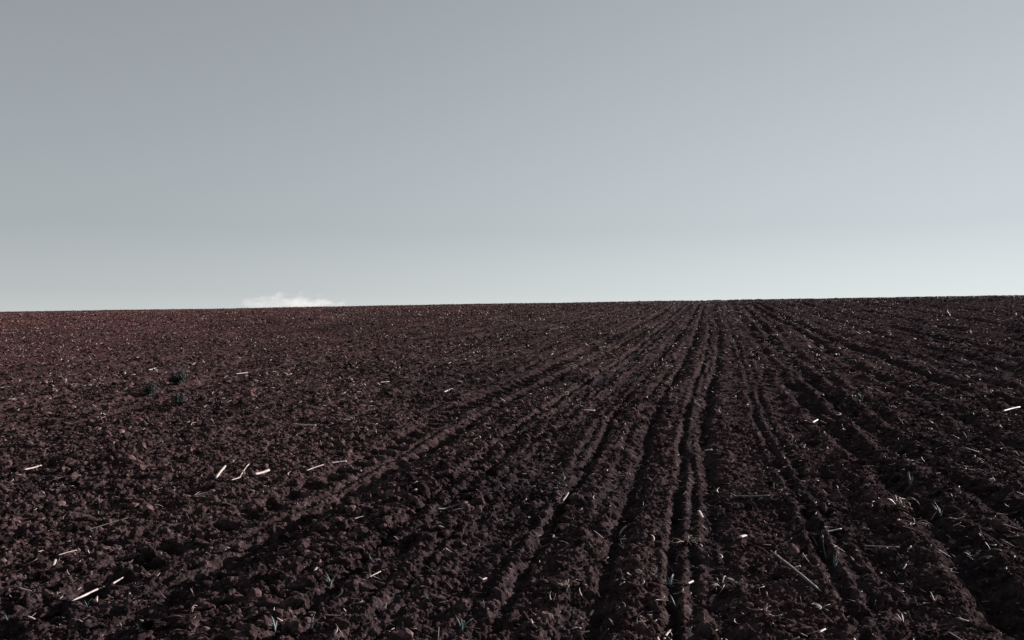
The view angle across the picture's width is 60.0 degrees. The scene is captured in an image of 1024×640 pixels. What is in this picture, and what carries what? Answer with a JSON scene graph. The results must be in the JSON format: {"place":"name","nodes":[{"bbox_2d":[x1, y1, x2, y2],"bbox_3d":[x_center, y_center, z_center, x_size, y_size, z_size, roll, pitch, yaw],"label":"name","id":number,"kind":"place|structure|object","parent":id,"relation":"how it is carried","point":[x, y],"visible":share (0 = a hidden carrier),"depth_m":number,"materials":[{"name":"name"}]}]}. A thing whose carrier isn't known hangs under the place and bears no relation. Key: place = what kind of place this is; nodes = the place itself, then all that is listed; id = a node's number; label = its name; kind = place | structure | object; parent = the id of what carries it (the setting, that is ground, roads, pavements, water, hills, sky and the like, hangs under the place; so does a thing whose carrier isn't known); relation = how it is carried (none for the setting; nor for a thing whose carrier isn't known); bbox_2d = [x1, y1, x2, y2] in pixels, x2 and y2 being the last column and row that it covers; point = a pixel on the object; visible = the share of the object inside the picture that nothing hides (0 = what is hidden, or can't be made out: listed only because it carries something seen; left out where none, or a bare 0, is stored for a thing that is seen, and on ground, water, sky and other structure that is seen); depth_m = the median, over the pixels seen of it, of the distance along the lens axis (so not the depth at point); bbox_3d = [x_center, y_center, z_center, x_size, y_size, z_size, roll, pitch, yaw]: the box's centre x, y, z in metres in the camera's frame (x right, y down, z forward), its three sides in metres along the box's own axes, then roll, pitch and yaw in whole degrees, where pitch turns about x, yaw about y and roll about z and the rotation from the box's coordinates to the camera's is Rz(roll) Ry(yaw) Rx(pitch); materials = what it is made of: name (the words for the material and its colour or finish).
{"place":"outdoors","nodes":[
{"label":"outdoors","id":0,"kind":"place"},
{"bbox_2d":[0,295,1023,639],"bbox_3d":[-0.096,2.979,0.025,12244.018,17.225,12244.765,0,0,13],"label":"ground","id":1,"kind":"structure","parent":0,"point":[418,443],"depth_m":7.31,"materials":[{"name":"soil"}]},
{"bbox_2d":[32,607,54,619],"bbox_3d":[-2.357,1.488,4.454,0.101,0.092,0.116,-10,-11,32],"label":"soil clod","id":2,"kind":"object","parent":1,"relation":"on","point":[44,613],"visible":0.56,"depth_m":4.43,"materials":[{"name":"soil"}]},
{"bbox_2d":[37,559,52,572],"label":"soil clod","id":3,"kind":"object","parent":1,"relation":"on","point":[45,565],"visible":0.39,"depth_m":5.03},
{"bbox_2d":[49,597,65,614],"bbox_3d":[-2.317,1.466,4.537,0.062,0.069,0.132,0,0,0],"label":"soil clod","id":4,"kind":"object","parent":1,"relation":"on","point":[55,606],"visible":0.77,"depth_m":4.50,"materials":[{"name":"soil"}]},
{"bbox_2d":[71,577,123,600],"bbox_3d":[-2.210,1.437,4.736,0.020,0.036,0.493,0,0,6],"label":"stalk fragment","id":5,"kind":"object","parent":1,"relation":"on","point":[88,593],"visible":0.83,"depth_m":4.69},
{"bbox_2d":[106,584,130,590],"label":"soil clod","id":6,"kind":"object","parent":1,"relation":"on","point":[116,587],"visible":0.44,"depth_m":4.76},
{"bbox_2d":[133,553,147,565],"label":"soil clod","id":7,"kind":"object","parent":1,"relation":"on","point":[140,559],"visible":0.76,"depth_m":5.27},
{"bbox_2d":[135,630,152,639],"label":"soil clod","id":8,"kind":"object","parent":1,"relation":"on","point":[144,635],"visible":0.89,"depth_m":3.90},
{"bbox_2d":[138,382,159,395],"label":"weed","id":9,"kind":"object","parent":1,"relation":"on","point":[150,390],"visible":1,"depth_m":12.63,"materials":[{"name":"green plant"}]},
{"bbox_2d":[152,621,170,631],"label":"soil clod","id":10,"kind":"object","parent":1,"relation":"on","point":[160,626],"visible":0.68,"depth_m":4.04,"materials":[{"name":"soil"}]},
{"bbox_2d":[166,367,188,384],"bbox_3d":[-5.131,0.861,13.629,0.335,0.284,0.307,0,0,-17],"label":"weed","id":11,"kind":"object","parent":1,"relation":"on","point":[178,378],"visible":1,"depth_m":13.61,"materials":[{"name":"green plant"}]},
{"bbox_2d":[169,629,189,638],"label":"soil clod","id":12,"kind":"object","parent":1,"relation":"on","point":[181,633],"visible":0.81,"depth_m":3.91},
{"bbox_2d":[169,392,189,405],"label":"weed","id":13,"kind":"object","parent":1,"relation":"on","point":[181,401],"visible":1,"depth_m":11.65,"materials":[{"name":"green plant"}]},
{"bbox_2d":[166,605,201,620],"bbox_3d":[-1.482,1.369,4.118,0.174,0.058,0.180,0,0,22],"label":"root clump","id":14,"kind":"object","parent":1,"relation":"on","point":[184,614],"visible":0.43,"depth_m":4.11,"materials":[{"name":"plant"}]},
{"bbox_2d":[179,577,195,587],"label":"soil clod","id":15,"kind":"object","parent":1,"relation":"on","point":[190,581],"visible":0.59,"depth_m":4.76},
{"bbox_2d":[176,612,201,629],"bbox_3d":[-1.475,1.381,4.060,0.102,0.053,0.130,6,11,0],"label":"soil clod","id":16,"kind":"object","parent":1,"relation":"on","point":[182,622],"visible":0.71,"depth_m":4.04,"materials":[{"name":"soil"}]},
{"bbox_2d":[184,620,203,630],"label":"soil clod","id":17,"kind":"object","parent":1,"relation":"on","point":[192,625],"visible":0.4,"depth_m":3.99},
{"bbox_2d":[193,539,207,544],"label":"soil clod","id":18,"kind":"object","parent":1,"relation":"on","point":[199,541],"visible":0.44,"depth_m":5.55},
{"bbox_2d":[189,601,215,611],"bbox_3d":[-1.469,1.367,4.213,0.123,0.056,0.072,-2,7,-18],"label":"soil clod","id":19,"kind":"object","parent":1,"relation":"on","point":[203,606],"visible":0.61,"depth_m":4.19,"materials":[{"name":"soil"}]},
{"bbox_2d":[195,631,210,638],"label":"soil clod","id":20,"kind":"object","parent":1,"relation":"on","point":[197,633],"visible":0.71,"depth_m":3.88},
{"bbox_2d":[194,592,212,598],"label":"soil clod","id":21,"kind":"object","parent":1,"relation":"on","point":[199,595],"visible":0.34,"depth_m":4.41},
{"bbox_2d":[207,597,219,603],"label":"soil clod","id":22,"kind":"object","parent":1,"relation":"on","point":[211,600],"visible":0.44,"depth_m":4.29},
{"bbox_2d":[206,628,222,634],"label":"soil clod","id":23,"kind":"object","parent":1,"relation":"on","point":[210,631],"visible":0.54,"depth_m":3.91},
{"bbox_2d":[209,632,220,639],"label":"soil clod","id":24,"kind":"object","parent":1,"relation":"on","point":[215,636],"visible":0.59,"depth_m":3.88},
{"bbox_2d":[214,616,226,624],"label":"soil clod","id":25,"kind":"object","parent":1,"relation":"on","point":[219,620],"visible":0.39,"depth_m":4.04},
{"bbox_2d":[223,588,235,603],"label":"soil clod","id":26,"kind":"object","parent":1,"relation":"on","point":[228,598],"visible":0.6,"depth_m":4.31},
{"bbox_2d":[222,576,237,586],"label":"soil clod","id":27,"kind":"object","parent":1,"relation":"on","point":[227,580],"visible":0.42,"depth_m":4.56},
{"bbox_2d":[223,614,238,625],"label":"soil clod","id":28,"kind":"object","parent":1,"relation":"on","point":[231,620],"visible":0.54,"depth_m":4.04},
{"bbox_2d":[226,571,238,576],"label":"soil clod","id":29,"kind":"object","parent":1,"relation":"on","point":[232,573],"visible":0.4,"depth_m":4.71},
{"bbox_2d":[230,608,243,620],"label":"soil clod","id":30,"kind":"object","parent":1,"relation":"on","point":[236,611],"visible":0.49,"depth_m":4.12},
{"bbox_2d":[230,593,246,606],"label":"soil clod","id":31,"kind":"object","parent":1,"relation":"on","point":[237,598],"visible":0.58,"depth_m":4.29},
{"bbox_2d":[232,632,248,639],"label":"soil clod","id":32,"kind":"object","parent":1,"relation":"on","point":[240,636],"visible":0.99,"depth_m":3.79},
{"bbox_2d":[232,541,249,552],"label":"soil clod","id":33,"kind":"object","parent":1,"relation":"on","point":[240,546],"visible":1,"depth_m":5.36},
{"bbox_2d":[235,621,254,629],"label":"soil clod","id":34,"kind":"object","parent":1,"relation":"on","point":[240,625],"visible":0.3,"depth_m":3.96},
{"bbox_2d":[241,573,257,586],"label":"soil clod","id":35,"kind":"object","parent":1,"relation":"on","point":[250,578],"visible":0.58,"depth_m":4.51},
{"bbox_2d":[241,603,258,616],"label":"soil clod","id":36,"kind":"object","parent":1,"relation":"on","point":[247,607],"visible":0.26,"depth_m":4.17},
{"bbox_2d":[245,624,257,639],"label":"soil clod","id":37,"kind":"object","parent":1,"relation":"on","point":[251,630],"visible":0.91,"depth_m":3.83,"materials":[{"name":"soil"}]},
{"bbox_2d":[249,563,267,572],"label":"soil clod","id":38,"kind":"object","parent":1,"relation":"on","point":[259,567],"visible":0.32,"depth_m":4.69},
{"bbox_2d":[252,580,266,587],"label":"soil clod","id":39,"kind":"object","parent":1,"relation":"on","point":[259,583],"visible":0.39,"depth_m":4.44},
{"bbox_2d":[257,569,271,580],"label":"soil clod","id":40,"kind":"object","parent":1,"relation":"on","point":[263,575],"visible":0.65,"depth_m":4.54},
{"bbox_2d":[260,585,271,594],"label":"soil clod","id":41,"kind":"object","parent":1,"relation":"on","point":[264,588],"visible":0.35,"depth_m":4.39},
{"bbox_2d":[258,594,277,606],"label":"soil clod","id":42,"kind":"object","parent":1,"relation":"on","point":[262,599],"visible":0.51,"depth_m":4.25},
{"bbox_2d":[261,550,275,560],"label":"soil clod","id":43,"kind":"object","parent":1,"relation":"on","point":[270,553],"visible":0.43,"depth_m":4.95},
{"bbox_2d":[264,598,284,606],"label":"soil clod","id":44,"kind":"object","parent":1,"relation":"on","point":[274,602],"visible":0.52,"depth_m":4.22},
{"bbox_2d":[267,570,283,579],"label":"soil clod","id":45,"kind":"object","parent":1,"relation":"on","point":[273,574],"visible":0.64,"depth_m":4.54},
{"bbox_2d":[268,545,285,551],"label":"soil clod","id":46,"kind":"object","parent":1,"relation":"on","point":[275,548],"visible":0.59,"depth_m":5.03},
{"bbox_2d":[275,583,285,594],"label":"soil clod","id":47,"kind":"object","parent":1,"relation":"on","point":[279,587],"visible":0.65,"depth_m":4.40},
{"bbox_2d":[276,547,295,556],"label":"soil clod","id":48,"kind":"object","parent":1,"relation":"on","point":[281,552],"visible":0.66,"depth_m":4.92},
{"bbox_2d":[279,573,296,581],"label":"soil clod","id":49,"kind":"object","parent":1,"relation":"on","point":[284,577],"visible":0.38,"depth_m":4.51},
{"bbox_2d":[278,595,298,607],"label":"soil clod","id":50,"kind":"object","parent":1,"relation":"on","point":[287,602],"visible":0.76,"depth_m":4.19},
{"bbox_2d":[284,561,303,574],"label":"soil clod","id":51,"kind":"object","parent":1,"relation":"on","point":[297,566],"visible":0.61,"depth_m":4.66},
{"bbox_2d":[281,617,308,635],"bbox_3d":[-0.955,1.366,3.921,0.121,0.096,0.106,13,10,-34],"label":"soil clod","id":52,"kind":"object","parent":1,"relation":"on","point":[297,625],"visible":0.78,"depth_m":3.90,"materials":[{"name":"soil"}]},
{"bbox_2d":[289,581,302,590],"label":"soil clod","id":53,"kind":"object","parent":1,"relation":"on","point":[295,586],"visible":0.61,"depth_m":4.42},
{"bbox_2d":[288,555,304,562],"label":"soil clod","id":54,"kind":"object","parent":1,"relation":"on","point":[292,558],"visible":0.34,"depth_m":4.81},
{"bbox_2d":[291,596,304,607],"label":"soil clod","id":55,"kind":"object","parent":1,"relation":"on","point":[299,601],"visible":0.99,"depth_m":4.20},
{"bbox_2d":[295,539,309,548],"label":"soil clod","id":56,"kind":"object","parent":1,"relation":"on","point":[304,543],"visible":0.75,"depth_m":5.01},
{"bbox_2d":[300,561,308,571],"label":"soil clod","id":57,"kind":"object","parent":1,"relation":"on","point":[304,564],"visible":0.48,"depth_m":4.72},
{"bbox_2d":[296,575,315,587],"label":"soil clod","id":58,"kind":"object","parent":1,"relation":"on","point":[302,581],"visible":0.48,"depth_m":4.45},
{"bbox_2d":[309,569,322,577],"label":"soil clod","id":59,"kind":"object","parent":1,"relation":"on","point":[317,573],"visible":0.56,"depth_m":4.58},
{"bbox_2d":[311,621,325,628],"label":"soil clod","id":60,"kind":"object","parent":1,"relation":"on","point":[317,624],"visible":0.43,"depth_m":4.00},
{"bbox_2d":[312,521,330,532],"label":"soil clod","id":61,"kind":"object","parent":1,"relation":"on","point":[319,526],"visible":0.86,"depth_m":5.41,"materials":[{"name":"soil"}]},
{"bbox_2d":[323,558,333,564],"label":"soil clod","id":62,"kind":"object","parent":1,"relation":"on","point":[327,561],"visible":0.83,"depth_m":4.78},
{"bbox_2d":[320,573,337,579],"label":"soil clod","id":63,"kind":"object","parent":1,"relation":"on","point":[334,576],"visible":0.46,"depth_m":4.58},
{"bbox_2d":[328,617,351,629],"bbox_3d":[-0.762,1.358,3.943,0.116,0.067,0.091,0,6,9],"label":"soil clod","id":64,"kind":"object","parent":1,"relation":"on","point":[342,622],"visible":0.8,"depth_m":3.92,"materials":[{"name":"soil"}]},
{"bbox_2d":[334,524,350,532],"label":"soil clod","id":65,"kind":"object","parent":1,"relation":"on","point":[340,528],"visible":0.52,"depth_m":5.36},
{"bbox_2d":[336,556,355,569],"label":"soil clod","id":66,"kind":"object","parent":1,"relation":"on","point":[347,562],"visible":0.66,"depth_m":4.77,"materials":[{"name":"soil"}]},
{"bbox_2d":[340,541,357,546],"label":"soil clod","id":67,"kind":"object","parent":1,"relation":"on","point":[350,543],"visible":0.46,"depth_m":5.06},
{"bbox_2d":[354,616,363,623],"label":"soil clod","id":68,"kind":"object","parent":1,"relation":"on","point":[358,619],"visible":1,"depth_m":3.98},
{"bbox_2d":[354,526,368,535],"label":"soil clod","id":69,"kind":"object","parent":1,"relation":"on","point":[362,530],"visible":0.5,"depth_m":5.32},
{"bbox_2d":[362,563,374,574],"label":"soil clod","id":70,"kind":"object","parent":1,"relation":"on","point":[368,568],"visible":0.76,"depth_m":4.68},
{"bbox_2d":[364,550,380,562],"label":"soil clod","id":71,"kind":"object","parent":1,"relation":"on","point":[374,554],"visible":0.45,"depth_m":4.95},
{"bbox_2d":[375,561,389,569],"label":"soil clod","id":72,"kind":"object","parent":1,"relation":"on","point":[381,565],"visible":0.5,"depth_m":4.72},
{"bbox_2d":[402,535,413,543],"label":"soil clod","id":73,"kind":"object","parent":1,"relation":"on","point":[407,539],"visible":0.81,"depth_m":5.22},
{"bbox_2d":[415,532,435,540],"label":"soil clod","id":74,"kind":"object","parent":1,"relation":"on","point":[422,535],"visible":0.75,"depth_m":5.19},
{"bbox_2d":[428,594,446,604],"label":"soil clod","id":75,"kind":"object","parent":1,"relation":"on","point":[435,598],"visible":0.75,"depth_m":4.28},
{"bbox_2d":[452,598,472,612],"bbox_3d":[-0.226,1.359,4.192,0.103,0.094,0.118,-8,-8,-36],"label":"soil clod","id":76,"kind":"object","parent":1,"relation":"on","point":[461,604],"visible":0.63,"depth_m":4.16,"materials":[{"name":"soil"}]},
{"bbox_2d":[0,295,1023,639],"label":"straw litter","id":77,"kind":"object","parent":1,"relation":"on","point":[362,601],"visible":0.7,"depth_m":15.32,"materials":[{"name":"plant"}]},
{"bbox_2d":[512,604,531,612],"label":"soil clod","id":78,"kind":"object","parent":1,"relation":"on","point":[520,607],"visible":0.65,"depth_m":4.16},
{"bbox_2d":[520,552,530,562],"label":"soil clod","id":79,"kind":"object","parent":1,"relation":"on","point":[525,557],"visible":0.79,"depth_m":4.89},
{"bbox_2d":[519,621,537,631],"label":"soil clod","id":80,"kind":"object","parent":1,"relation":"on","point":[524,625],"visible":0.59,"depth_m":3.89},
{"bbox_2d":[532,598,544,607],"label":"soil clod","id":81,"kind":"object","parent":1,"relation":"on","point":[537,602],"visible":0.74,"depth_m":4.21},
{"bbox_2d":[536,579,549,586],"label":"soil clod","id":82,"kind":"object","parent":1,"relation":"on","point":[538,583],"visible":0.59,"depth_m":4.47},
{"bbox_2d":[540,536,550,545],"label":"soil clod","id":83,"kind":"object","parent":1,"relation":"on","point":[545,540],"visible":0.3,"depth_m":5.35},
{"bbox_2d":[550,560,565,570],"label":"soil clod","id":84,"kind":"object","parent":1,"relation":"on","point":[556,565],"visible":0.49,"depth_m":4.69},
{"bbox_2d":[548,577,578,590],"bbox_3d":[0.265,1.309,4.381,0.163,0.054,0.169,0,0,-12],"label":"root clump","id":85,"kind":"object","parent":1,"relation":"on","point":[565,586],"visible":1,"depth_m":4.38,"materials":[{"name":"plant"}]},
{"bbox_2d":[570,526,586,537],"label":"soil clod","id":86,"kind":"object","parent":1,"relation":"on","point":[576,530],"visible":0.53,"depth_m":5.31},
{"bbox_2d":[585,587,600,600],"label":"soil clod","id":87,"kind":"object","parent":1,"relation":"on","point":[592,592],"visible":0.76,"depth_m":4.31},
{"bbox_2d":[617,619,629,628],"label":"soil clod","id":88,"kind":"object","parent":1,"relation":"on","point":[623,623],"visible":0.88,"depth_m":3.92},
{"bbox_2d":[615,581,639,594],"bbox_3d":[0.561,1.306,4.326,0.126,0.057,0.074,-8,3,-7],"label":"soil clod","id":89,"kind":"object","parent":1,"relation":"on","point":[623,587],"visible":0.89,"depth_m":4.30,"materials":[{"name":"soil"}]},
{"bbox_2d":[633,622,652,635],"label":"soil clod","id":90,"kind":"object","parent":1,"relation":"on","point":[639,628],"visible":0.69,"depth_m":3.86,"materials":[{"name":"soil"}]},
{"bbox_2d":[644,593,664,605],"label":"soil clod","id":91,"kind":"object","parent":1,"relation":"on","point":[649,597],"visible":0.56,"depth_m":4.20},
{"bbox_2d":[648,600,662,613],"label":"soil clod","id":92,"kind":"object","parent":1,"relation":"on","point":[654,606],"visible":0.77,"depth_m":4.12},
{"bbox_2d":[656,573,681,587],"bbox_3d":[0.810,1.329,4.508,0.158,0.076,0.154,0,0,-30],"label":"grass seedling","id":93,"kind":"object","parent":1,"relation":"on","point":[669,584],"depth_m":4.52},
{"bbox_2d":[667,535,705,548],"bbox_3d":[0.993,1.264,5.070,0.211,0.092,0.227,0,0,-4],"label":"root clump","id":94,"kind":"object","parent":1,"relation":"on","point":[687,541],"visible":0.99,"depth_m":5.07,"materials":[{"name":"plant"}]},
{"bbox_2d":[693,611,710,622],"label":"soil clod","id":95,"kind":"object","parent":1,"relation":"on","point":[702,616],"visible":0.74,"depth_m":4.03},
{"bbox_2d":[700,623,718,639],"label":"soil clod","id":96,"kind":"object","parent":1,"relation":"on","point":[707,630],"visible":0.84,"depth_m":3.85,"materials":[{"name":"soil"}]},
{"bbox_2d":[702,605,717,612],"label":"soil clod","id":97,"kind":"object","parent":1,"relation":"on","point":[710,608],"visible":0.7,"depth_m":4.21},
{"bbox_2d":[703,576,736,594],"bbox_3d":[1.069,1.344,4.484,0.190,0.084,0.263,0,0,34],"label":"root clump","id":98,"kind":"object","parent":1,"relation":"on","point":[720,587],"visible":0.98,"depth_m":4.47,"materials":[{"name":"plant"}]},
{"bbox_2d":[731,493,768,497],"bbox_3d":[1.644,1.217,6.130,0.263,0.030,0.035,0,0,20],"label":"stalk fragment","id":99,"kind":"object","parent":1,"relation":"on","point":[753,496],"visible":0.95,"depth_m":6.12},
{"bbox_2d":[772,568,794,578],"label":"soil clod","id":100,"kind":"object","parent":1,"relation":"on","point":[788,573],"visible":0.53,"depth_m":4.54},
{"bbox_2d":[770,550,820,591],"bbox_3d":[1.452,1.287,4.612,0.031,0.030,0.730,0,0,-2],"label":"stalk fragment","id":101,"kind":"object","parent":1,"relation":"on","point":[795,570],"visible":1,"depth_m":4.52,"materials":[{"name":"plant"}]},
{"bbox_2d":[797,626,816,635],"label":"soil clod","id":102,"kind":"object","parent":1,"relation":"on","point":[805,630],"visible":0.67,"depth_m":3.81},
{"bbox_2d":[809,532,818,540],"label":"soil clod","id":103,"kind":"object","parent":1,"relation":"on","point":[812,535],"visible":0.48,"depth_m":5.26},
{"bbox_2d":[847,617,859,627],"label":"soil clod","id":104,"kind":"object","parent":1,"relation":"on","point":[853,621],"visible":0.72,"depth_m":3.92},
{"bbox_2d":[877,547,898,558],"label":"soil clod","id":105,"kind":"object","parent":1,"relation":"on","point":[891,552],"visible":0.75,"depth_m":4.88,"materials":[{"name":"soil"}]},
{"bbox_2d":[883,586,903,597],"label":"soil clod","id":106,"kind":"object","parent":1,"relation":"on","point":[895,592],"visible":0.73,"depth_m":4.26,"materials":[{"name":"soil"}]},
{"bbox_2d":[875,491,919,512],"bbox_3d":[2.465,1.178,5.670,0.252,0.132,0.319,0,0,13],"label":"root clump","id":107,"kind":"object","parent":1,"relation":"on","point":[897,506],"visible":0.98,"depth_m":5.65,"materials":[{"name":"plant"}]},
{"bbox_2d":[895,613,907,627],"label":"husk tuft","id":108,"kind":"object","parent":1,"relation":"on","point":[902,621],"visible":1,"depth_m":3.89,"materials":[{"name":"plant"}]},
{"bbox_2d":[904,520,931,527],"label":"root clump","id":109,"kind":"object","parent":1,"relation":"on","point":[914,523],"visible":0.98,"depth_m":5.34,"materials":[{"name":"plant"}]},
{"bbox_2d":[929,575,942,580],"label":"soil clod","id":110,"kind":"object","parent":1,"relation":"on","point":[934,578],"visible":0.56,"depth_m":4.41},
{"bbox_2d":[930,595,943,604],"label":"soil clod","id":111,"kind":"object","parent":1,"relation":"on","point":[939,600],"visible":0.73,"depth_m":4.19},
{"bbox_2d":[966,551,989,564],"bbox_3d":[2.459,1.248,4.665,0.144,0.088,0.127,0,0,29],"label":"grass seedling","id":112,"kind":"object","parent":1,"relation":"on","point":[973,559],"depth_m":4.66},
{"bbox_2d":[992,636,1014,639],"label":"soil clod","id":113,"kind":"object","parent":1,"relation":"on","point":[1002,638],"visible":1,"depth_m":3.63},
{"bbox_2d":[0,0,1023,311],"label":"sky","id":114,"kind":"structure","parent":0,"point":[155,154],"materials":[{"name":"grey"}]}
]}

